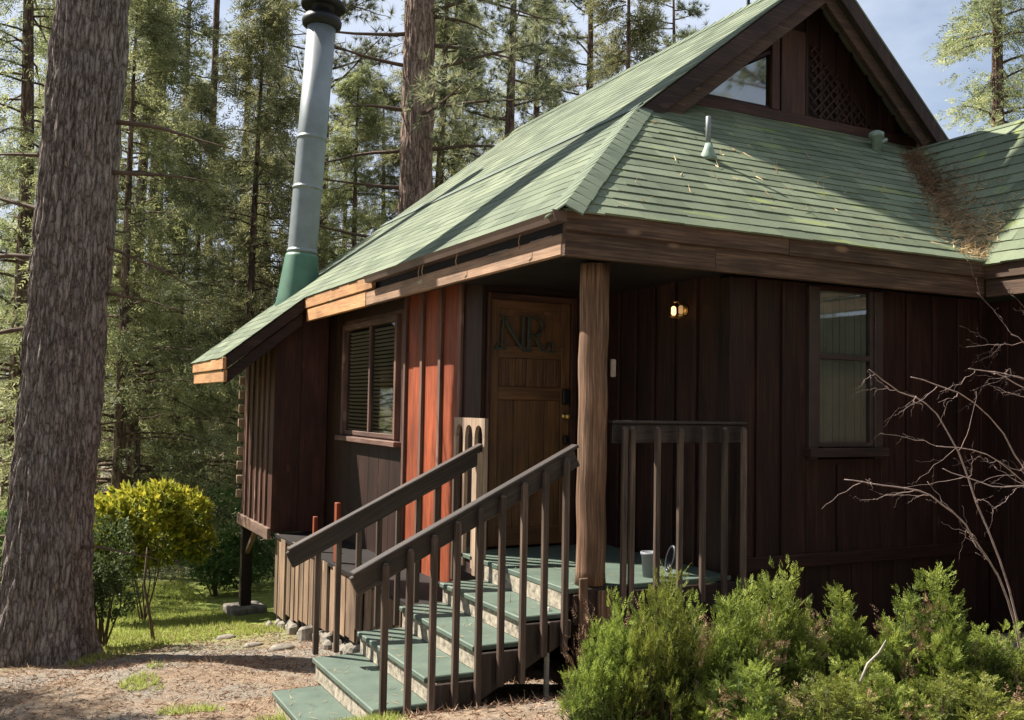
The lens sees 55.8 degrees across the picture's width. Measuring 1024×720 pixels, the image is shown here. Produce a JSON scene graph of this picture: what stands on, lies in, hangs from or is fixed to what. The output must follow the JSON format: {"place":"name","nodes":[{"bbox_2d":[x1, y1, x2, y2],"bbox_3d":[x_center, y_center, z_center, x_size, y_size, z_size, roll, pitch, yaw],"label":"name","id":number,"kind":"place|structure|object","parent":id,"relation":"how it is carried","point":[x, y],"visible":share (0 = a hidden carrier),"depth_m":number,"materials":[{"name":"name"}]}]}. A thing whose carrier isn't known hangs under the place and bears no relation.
{"place":"outdoors","nodes":[
{"label":"outdoors","id":0,"kind":"place"},
{"bbox_2d":[65,579,286,667],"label":"lawn grass","id":1,"kind":"structure","parent":0,"point":[169,625],"depth_m":11.66,"materials":[{"name":"green plant"}]},
{"bbox_2d":[0,422,1023,719],"bbox_3d":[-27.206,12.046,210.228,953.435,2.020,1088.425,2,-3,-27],"label":"ground","id":2,"kind":"structure","parent":0,"point":[262,594],"depth_m":7.67,"materials":[{"name":"brown soil"}]},
{"bbox_2d":[0,509,7,585],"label":"green shrub","id":3,"kind":"object","parent":2,"relation":"on","point":[3,514],"visible":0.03,"depth_m":12.24,"materials":[{"name":"green plant"}]},
{"bbox_2d":[0,259,15,481],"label":"cedar tree","id":4,"kind":"object","parent":2,"relation":"on","point":[4,359],"visible":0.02,"depth_m":33.21,"materials":[{"name":"green plant"}]},
{"bbox_2d":[0,0,164,491],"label":"cedar tree","id":5,"kind":"object","parent":2,"relation":"on","point":[37,128],"visible":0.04,"depth_m":26.53,"materials":[{"name":"green plant"}]},
{"bbox_2d":[0,0,189,526],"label":"cedar tree","id":6,"kind":"object","parent":2,"relation":"on","point":[18,235],"visible":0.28,"depth_m":20.11,"materials":[{"name":"green plant"}]},
{"bbox_2d":[95,417,110,496],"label":"pine tree","id":7,"kind":"object","parent":2,"relation":"on","point":[96,492],"visible":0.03,"depth_m":29.75,"materials":[{"name":"green plant"}]},
{"bbox_2d":[105,279,116,425],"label":"cedar tree","id":8,"kind":"object","parent":2,"relation":"on","point":[108,381],"depth_m":45.35,"materials":[{"name":"green plant"}]},
{"bbox_2d":[92,509,142,645],"bbox_3d":[-4.248,2.308,10.096,0.733,1.492,0.667,1,-3,8],"label":"young shrub","id":9,"kind":"object","parent":2,"relation":"on","point":[101,595],"visible":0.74,"depth_m":10.07,"materials":[{"name":"green plant"}]},
{"bbox_2d":[0,0,237,667],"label":"pine tree","id":10,"kind":"object","parent":2,"relation":"on","point":[47,612],"visible":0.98,"depth_m":9.25,"materials":[{"name":"brown plant"}]},
{"bbox_2d":[0,0,244,592],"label":"cedar tree","id":11,"kind":"object","parent":2,"relation":"on","point":[147,20],"visible":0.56,"depth_m":15.05,"materials":[{"name":"green plant"}]},
{"bbox_2d":[0,0,244,573],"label":"cedar tree","id":12,"kind":"object","parent":2,"relation":"on","point":[132,426],"visible":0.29,"depth_m":17.08,"materials":[{"name":"green plant"}]},
{"bbox_2d":[143,547,154,639],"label":"sapling","id":13,"kind":"object","parent":2,"relation":"on","point":[149,613],"visible":0.84,"depth_m":10.44,"materials":[{"name":"brown plant"}]},
{"bbox_2d":[93,477,219,621],"bbox_3d":[-4.736,2.461,12.504,1.910,1.918,1.204,2,-3,-27],"label":"laurel bush","id":14,"kind":"object","parent":2,"relation":"on","point":[163,510],"visible":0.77,"depth_m":12.39,"materials":[{"name":"green plant"}]},
{"bbox_2d":[98,1,231,538],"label":"pine tree","id":15,"kind":"object","parent":2,"relation":"on","point":[158,95],"visible":0.04,"depth_m":20.98,"materials":[{"name":"brown plant"}]},
{"bbox_2d":[102,159,243,561],"bbox_3d":[-6.558,0.034,19.191,2.893,8.155,3.178,-2,-4,44],"label":"cedar tree","id":16,"kind":"object","parent":2,"relation":"on","point":[205,205],"visible":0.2,"depth_m":18.97,"materials":[{"name":"green plant"}]},
{"bbox_2d":[0,186,369,439],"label":"distant woods","id":17,"kind":"object","parent":2,"relation":"on","point":[110,384],"depth_m":74.04,"materials":[{"name":"green plant"}]},
{"bbox_2d":[110,0,274,465],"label":"pine tree","id":18,"kind":"object","parent":2,"relation":"on","point":[207,56],"visible":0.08,"depth_m":27.10,"materials":[{"name":"green plant"}]},
{"bbox_2d":[141,79,245,516],"bbox_3d":[-7.048,-1.118,22.187,3.710,10.880,3.558,2,-3,-16],"label":"cedar tree","id":19,"kind":"object","parent":2,"relation":"on","point":[206,111],"visible":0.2,"depth_m":22.17,"materials":[{"name":"green plant"}]},
{"bbox_2d":[188,0,219,491],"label":"pine tree","id":20,"kind":"object","parent":2,"relation":"on","point":[216,11],"visible":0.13,"depth_m":25.32,"materials":[{"name":"brown plant"}]},
{"bbox_2d":[96,0,336,557],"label":"cedar tree","id":21,"kind":"object","parent":2,"relation":"on","point":[267,104],"visible":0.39,"depth_m":19.92,"materials":[{"name":"green plant"}]},
{"bbox_2d":[162,150,275,524],"bbox_3d":[-7.295,-0.466,25.234,4.710,10.110,4.257,2,-4,-29],"label":"cedar tree","id":22,"kind":"object","parent":2,"relation":"on","point":[246,250],"visible":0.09,"depth_m":25.02,"materials":[{"name":"green plant"}]},
{"bbox_2d":[215,634,236,639],"bbox_3d":[-3.090,3.007,10.457,0.240,0.084,0.160,2,-3,-27],"label":"stone","id":23,"kind":"object","parent":2,"relation":"on","point":[227,636],"visible":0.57,"depth_m":10.42,"materials":[{"name":"grey stone"}]},
{"bbox_2d":[177,478,291,595],"bbox_3d":[-4.273,2.771,15.156,1.218,1.863,2.048,-1,-4,42],"label":"green shrub","id":24,"kind":"object","parent":2,"relation":"on","point":[216,569],"visible":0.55,"depth_m":14.80,"materials":[{"name":"green plant"}]},
{"bbox_2d":[232,59,251,481],"bbox_3d":[-8.540,-2.692,31.092,2.056,15.300,3.370,-1,-4,43],"label":"pine tree","id":25,"kind":"object","parent":2,"relation":"on","point":[242,219],"visible":0.06,"depth_m":31.28,"materials":[{"name":"brown plant"}]},
{"bbox_2d":[212,208,274,469],"bbox_3d":[-9.637,-0.388,36.176,3.612,11.084,3.776,-1,-3,36],"label":"cedar tree","id":26,"kind":"object","parent":2,"relation":"on","point":[243,318],"visible":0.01,"depth_m":36.10,"materials":[{"name":"green plant"}]},
{"bbox_2d":[243,642,262,647],"bbox_3d":[-2.609,2.887,9.761,0.135,0.070,0.196,-1,-4,42],"label":"stone","id":27,"kind":"object","parent":2,"relation":"on","point":[253,644],"visible":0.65,"depth_m":9.72,"materials":[{"name":"grey stone"}]},
{"bbox_2d":[118,659,422,719],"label":"sparse grass","id":28,"kind":"structure","parent":2,"relation":"on","point":[207,708],"depth_m":6.70,"materials":[{"name":"green plant"}]},
{"bbox_2d":[208,0,333,474],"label":"cedar tree","id":29,"kind":"object","parent":2,"relation":"on","point":[238,149],"visible":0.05,"depth_m":26.04,"materials":[{"name":"green plant"}]},
{"bbox_2d":[268,655,284,659],"bbox_3d":[-2.162,2.740,8.870,0.180,0.062,0.120,2,-3,-27],"label":"stone","id":30,"kind":"object","parent":2,"relation":"on","point":[276,657],"visible":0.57,"depth_m":8.84,"materials":[{"name":"grey stone"}]},
{"bbox_2d":[268,644,294,651],"bbox_3d":[-2.231,2.799,9.367,0.270,0.089,0.180,2,-3,-27],"label":"stone","id":31,"kind":"object","parent":2,"relation":"on","point":[278,647],"visible":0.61,"depth_m":9.32,"materials":[{"name":"grey stone"}]},
{"bbox_2d":[0,621,572,719],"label":"needle litter","id":32,"kind":"object","parent":2,"relation":"on","point":[485,704],"visible":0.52,"depth_m":7.50,"materials":[{"name":"brown plant"}]},
{"bbox_2d":[202,0,403,285],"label":"pine tree","id":33,"kind":"object","parent":2,"relation":"on","point":[351,6],"visible":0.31,"depth_m":23.16,"materials":[{"name":"green plant"}]},
{"bbox_2d":[317,59,397,268],"bbox_3d":[-3.403,-1.141,21.249,4.299,10.872,3.873,4,-4,-43],"label":"cedar tree","id":34,"kind":"object","parent":2,"relation":"on","point":[346,89],"visible":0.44,"depth_m":20.86,"materials":[{"name":"green plant"}]},
{"bbox_2d":[328,70,386,253],"bbox_3d":[-5.397,-2.436,32.666,5.288,14.939,3.929,1,-2,15],"label":"pine tree","id":35,"kind":"object","parent":2,"relation":"on","point":[332,115],"visible":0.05,"depth_m":32.65,"materials":[{"name":"green plant"}]},
{"bbox_2d":[348,69,401,234],"bbox_3d":[-3.349,-1.530,24.800,4.351,12.231,4.779,-2,-4,44],"label":"cedar tree","id":36,"kind":"object","parent":2,"relation":"on","point":[390,179],"visible":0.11,"depth_m":25.15,"materials":[{"name":"green plant"}]},
{"bbox_2d":[271,0,582,240],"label":"pine tree","id":37,"kind":"object","parent":2,"relation":"on","point":[419,106],"visible":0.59,"depth_m":19.52,"materials":[{"name":"green plant"}]},
{"bbox_2d":[357,0,504,212],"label":"cedar tree","id":38,"kind":"object","parent":2,"relation":"on","point":[440,167],"visible":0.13,"depth_m":24.21,"materials":[{"name":"green plant"}]},
{"bbox_2d":[432,0,504,189],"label":"cedar tree","id":39,"kind":"object","parent":2,"relation":"on","point":[438,58],"visible":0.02,"depth_m":31.57,"materials":[{"name":"green plant"}]},
{"bbox_2d":[374,0,572,230],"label":"pine tree","id":40,"kind":"object","parent":2,"relation":"on","point":[509,115],"visible":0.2,"depth_m":24.16,"materials":[{"name":"green plant"}]},
{"bbox_2d":[477,0,584,154],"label":"cedar tree","id":41,"kind":"object","parent":2,"relation":"on","point":[564,55],"visible":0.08,"depth_m":29.11,"materials":[{"name":"green plant"}]},
{"bbox_2d":[514,0,653,122],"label":"pine tree","id":42,"kind":"object","parent":2,"relation":"on","point":[588,41],"visible":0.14,"depth_m":30.55,"materials":[{"name":"green plant"}]},
{"bbox_2d":[190,0,1023,719],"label":"cabin","id":43,"kind":"object","parent":2,"relation":"on","point":[446,420],"visible":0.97,"depth_m":7.87,"materials":[{"name":"brown wood"}]},
{"bbox_2d":[335,309,403,447],"bbox_3d":[-1.531,0.209,10.466,0.170,1.380,1.980,2,-3,-27],"label":"window","id":44,"kind":"structure","parent":43,"relation":"in","point":[377,342],"depth_m":10.45,"materials":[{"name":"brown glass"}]},
{"bbox_2d":[290,561,619,718],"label":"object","id":45,"kind":"object","parent":43,"relation":"on","point":[437,656],"visible":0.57,"depth_m":6.43,"materials":[{"name":"brown plant"}]},
{"bbox_2d":[484,292,576,549],"bbox_3d":[0.165,0.507,8.076,0.840,2.100,0.119,2,-3,-27],"label":"door","id":46,"kind":"structure","parent":43,"relation":"in","point":[530,409],"depth_m":8.09,"materials":[{"name":"brown wood"}]},
{"bbox_2d":[610,359,615,376],"bbox_3d":[0.677,0.055,6.477,0.040,0.120,0.020,2,-3,-27],"label":"wall plate","id":47,"kind":"object","parent":43,"relation":"attached to","point":[612,367],"depth_m":6.47,"materials":[{"name":"white plastic"}]},
{"bbox_2d":[640,550,652,577],"bbox_3d":[0.962,1.423,6.740,0.136,0.170,0.136,2,-3,-27],"label":"plant pot","id":48,"kind":"object","parent":43,"relation":"on","point":[647,562],"visible":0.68,"depth_m":6.69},
{"bbox_2d":[670,301,688,318],"bbox_3d":[1.286,-0.381,7.371,0.140,0.146,0.166,2,-3,-27],"label":"wall lantern","id":49,"kind":"object","parent":43,"relation":"attached to","point":[683,309],"depth_m":7.37,"materials":[{"name":"gold metal"}]},
{"bbox_2d":[707,51,770,107],"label":"gable window","id":50,"kind":"structure","parent":43,"relation":"in","point":[745,86],"depth_m":9.80,"materials":[{"name":"clear glass"}]},
{"bbox_2d":[615,121,904,233],"bbox_3d":[1.900,-1.525,7.884,3.465,1.182,1.551,2,-3,-27],"label":"roof straw","id":51,"kind":"object","parent":43,"relation":"on","point":[762,179],"visible":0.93,"depth_m":7.95,"materials":[{"name":"beige plant"}]},
{"bbox_2d":[805,285,888,458],"bbox_3d":[2.575,0.105,7.453,0.820,1.310,0.115,2,-3,-27],"label":"window","id":52,"kind":"structure","parent":43,"relation":"in","point":[844,330],"depth_m":7.50,"materials":[{"name":"clear glass"}]},
{"bbox_2d":[894,135,1023,259],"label":"roof needles","id":53,"kind":"object","parent":43,"relation":"on","point":[915,166],"visible":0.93,"depth_m":8.67,"materials":[{"name":"brown plant"}]},
{"bbox_2d":[554,585,670,719],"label":"juniper shrub","id":54,"kind":"object","parent":2,"relation":"on","point":[593,687],"visible":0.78,"depth_m":4.37,"materials":[{"name":"green plant"}]},
{"bbox_2d":[578,0,671,90],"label":"cedar tree","id":55,"kind":"object","parent":2,"relation":"on","point":[639,34],"visible":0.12,"depth_m":26.18,"materials":[{"name":"green plant"}]},
{"bbox_2d":[612,561,717,719],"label":"juniper shrub","id":56,"kind":"object","parent":2,"relation":"on","point":[667,649],"visible":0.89,"depth_m":4.31,"materials":[{"name":"green plant"}]},
{"bbox_2d":[624,0,709,70],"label":"pine tree","id":57,"kind":"object","parent":2,"relation":"on","point":[682,34],"visible":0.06,"depth_m":33.60,"materials":[{"name":"green plant"}]},
{"bbox_2d":[629,587,729,718],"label":"juniper shrub","id":58,"kind":"object","parent":2,"relation":"on","point":[694,620],"visible":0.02,"depth_m":4.56,"materials":[{"name":"green plant"}]},
{"bbox_2d":[702,574,789,718],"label":"juniper shrub","id":59,"kind":"object","parent":2,"relation":"on","point":[739,648],"visible":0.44,"depth_m":4.54,"materials":[{"name":"green plant"}]},
{"bbox_2d":[686,659,810,719],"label":"juniper shrub","id":60,"kind":"object","parent":2,"relation":"on","point":[748,710],"visible":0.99,"depth_m":4.12,"materials":[{"name":"green plant"}]},
{"bbox_2d":[736,554,831,712],"bbox_3d":[1.312,1.432,4.822,0.546,0.921,0.592,4,-2,-31],"label":"juniper shrub","id":61,"kind":"object","parent":2,"relation":"on","point":[803,653],"visible":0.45,"depth_m":4.74,"materials":[{"name":"green plant"}]},
{"bbox_2d":[761,668,889,719],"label":"juniper shrub","id":62,"kind":"object","parent":2,"relation":"on","point":[845,711],"visible":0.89,"depth_m":4.08,"materials":[{"name":"green plant"}]},
{"bbox_2d":[799,583,891,690],"bbox_3d":[1.674,1.510,4.905,0.427,0.790,0.435,3,-3,-30],"label":"juniper shrub","id":63,"kind":"object","parent":2,"relation":"on","point":[850,640],"visible":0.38,"depth_m":4.86,"materials":[{"name":"green plant"}]},
{"bbox_2d":[789,649,944,719],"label":"juniper shrub","id":64,"kind":"object","parent":2,"relation":"on","point":[895,707],"visible":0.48,"depth_m":4.33,"materials":[{"name":"green plant"}]},
{"bbox_2d":[859,640,885,681],"bbox_3d":[1.419,1.184,3.814,0.135,0.154,0.023,2,-3,-24],"label":"dead stick","id":65,"kind":"object","parent":64,"relation":"in","point":[868,663],"visible":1,"depth_m":3.81,"materials":[{"name":"beige wood"}]},
{"bbox_2d":[827,251,1023,669],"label":"bare shrub","id":66,"kind":"object","parent":2,"relation":"on","point":[987,558],"visible":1,"depth_m":4.83,"materials":[{"name":"brown plant"}]},
{"bbox_2d":[869,561,988,716],"bbox_3d":[2.134,1.459,4.903,0.597,0.913,0.589,2,-3,-28],"label":"juniper shrub","id":67,"kind":"object","parent":2,"relation":"on","point":[930,647],"visible":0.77,"depth_m":4.86,"materials":[{"name":"green plant"}]},
{"bbox_2d":[895,665,1023,719],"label":"juniper shrub","id":68,"kind":"object","parent":2,"relation":"on","point":[977,704],"visible":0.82,"depth_m":4.37,"materials":[{"name":"green plant"}]},
{"bbox_2d":[921,0,1023,133],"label":"cedar tree","id":69,"kind":"object","parent":2,"relation":"on","point":[998,92],"visible":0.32,"depth_m":19.07,"materials":[{"name":"green plant"}]},
{"bbox_2d":[963,619,1023,719],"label":"juniper shrub","id":70,"kind":"object","parent":2,"relation":"on","point":[994,652],"visible":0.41,"depth_m":4.90,"materials":[{"name":"green plant"}]},
{"bbox_2d":[1004,655,1023,710],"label":"juniper shrub","id":71,"kind":"object","parent":2,"relation":"on","point":[1015,675],"visible":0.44,"depth_m":4.80,"materials":[{"name":"green plant"}]},
{"bbox_2d":[0,0,1023,399],"label":"sky","id":72,"kind":"structure","parent":0,"point":[908,28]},
{"bbox_2d":[664,545,675,572],"bbox_3d":[1.134,1.408,6.851,0.095,0.191,0.107,2,-3,-27],"label":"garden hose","id":73,"kind":"object","parent":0,"point":[670,560],"visible":0.86,"depth_m":6.86,"materials":[{"name":"rubber"}]}
]}

